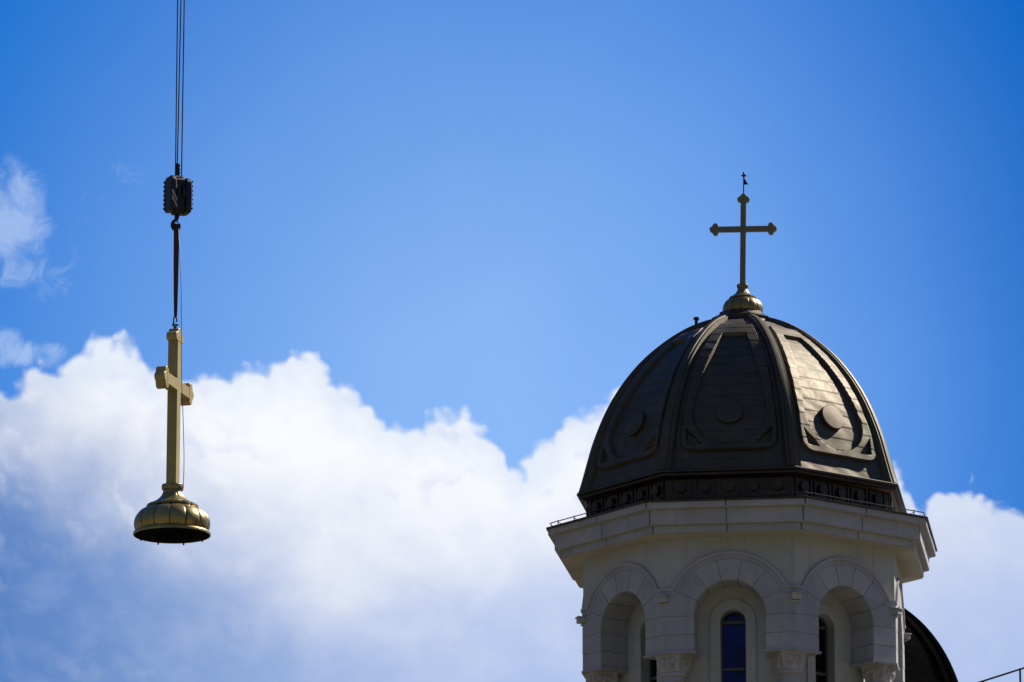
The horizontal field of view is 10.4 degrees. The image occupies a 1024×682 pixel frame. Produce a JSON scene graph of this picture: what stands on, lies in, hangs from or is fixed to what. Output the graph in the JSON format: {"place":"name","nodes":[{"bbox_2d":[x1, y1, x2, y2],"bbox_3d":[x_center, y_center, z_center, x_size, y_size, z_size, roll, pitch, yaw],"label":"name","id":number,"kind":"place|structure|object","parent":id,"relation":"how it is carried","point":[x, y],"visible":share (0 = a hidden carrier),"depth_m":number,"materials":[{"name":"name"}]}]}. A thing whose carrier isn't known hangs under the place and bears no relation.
{"place":"outdoors","nodes":[
{"label":"outdoors","id":0,"kind":"place"},
{"bbox_2d":[177,0,181,162],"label":"hoist rope","id":1,"kind":"object","parent":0,"point":[179,81],"visible":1,"depth_m":116.83,"materials":[{"name":"metal"}]},
{"bbox_2d":[163,163,192,230],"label":"hook block","id":2,"kind":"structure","parent":1,"relation":"hanging from","point":[177,196],"depth_m":116.11,"materials":[{"name":"black paint"}]},
{"bbox_2d":[172,223,178,325],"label":"lifting sling","id":3,"kind":"object","parent":2,"relation":"hanging from","point":[176,255],"visible":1,"depth_m":115.86,"materials":[{"name":"fabric"}]},
{"bbox_2d":[133,323,210,544],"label":"hoisted cross","id":4,"kind":"object","parent":3,"relation":"hanging from","point":[172,514],"visible":1,"depth_m":114.53,"materials":[{"name":"gold metal"}]},
{"bbox_2d":[175,0,177,168],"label":"hoist rope","id":5,"kind":"object","parent":2,"relation":"attached to","point":[176,86],"visible":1,"depth_m":116.93,"materials":[{"name":"metal"}]},
{"bbox_2d":[178,229,183,486],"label":"guide line","id":6,"kind":"object","parent":2,"relation":"hanging from","point":[181,351],"visible":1,"depth_m":114.88,"materials":[{"name":"fabric"}]},
{"bbox_2d":[181,0,184,177],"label":"hoist rope","id":7,"kind":"object","parent":2,"relation":"attached to","point":[182,87],"visible":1,"depth_m":116.76,"materials":[{"name":"metal"}]},
{"bbox_2d":[0,0,1023,681],"label":"sky","id":8,"kind":"structure","parent":0,"point":[428,247],"materials":[{"name":"blue"}]},
{"bbox_2d":[546,172,936,681],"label":"church tower","id":9,"kind":"structure","parent":0,"point":[748,518],"depth_m":112.10,"materials":[{"name":"grey stone"}]},
{"bbox_2d":[649,659,656,681],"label":"window","id":10,"kind":"structure","parent":9,"relation":"in","point":[652,663],"depth_m":112.57,"materials":[{"name":"black glass"}]},
{"bbox_2d":[721,611,745,681],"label":"window","id":11,"kind":"structure","parent":9,"relation":"in","point":[733,625],"depth_m":111.67,"materials":[{"name":"blue glass"}]},
{"bbox_2d":[815,616,827,681],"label":"window","id":12,"kind":"structure","parent":9,"relation":"in","point":[821,660],"depth_m":112.19,"materials":[{"name":"black glass"}]},
{"bbox_2d":[904,608,957,681],"bbox_3d":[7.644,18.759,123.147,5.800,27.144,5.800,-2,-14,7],"label":"dome","id":13,"kind":"structure","parent":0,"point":[926,658],"depth_m":124.59,"materials":[{"name":"black metal"}]},
{"label":"ground","id":14,"kind":"structure","parent":0,"visible":0},
{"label":"church wing","id":15,"kind":"object","parent":14,"relation":"on","visible":0},
{"bbox_2d":[979,667,1023,681],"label":"railing","id":16,"kind":"object","parent":15,"relation":"on","point":[1020,669],"visible":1,"depth_m":120.49,"materials":[{"name":"black metal"}]}
]}

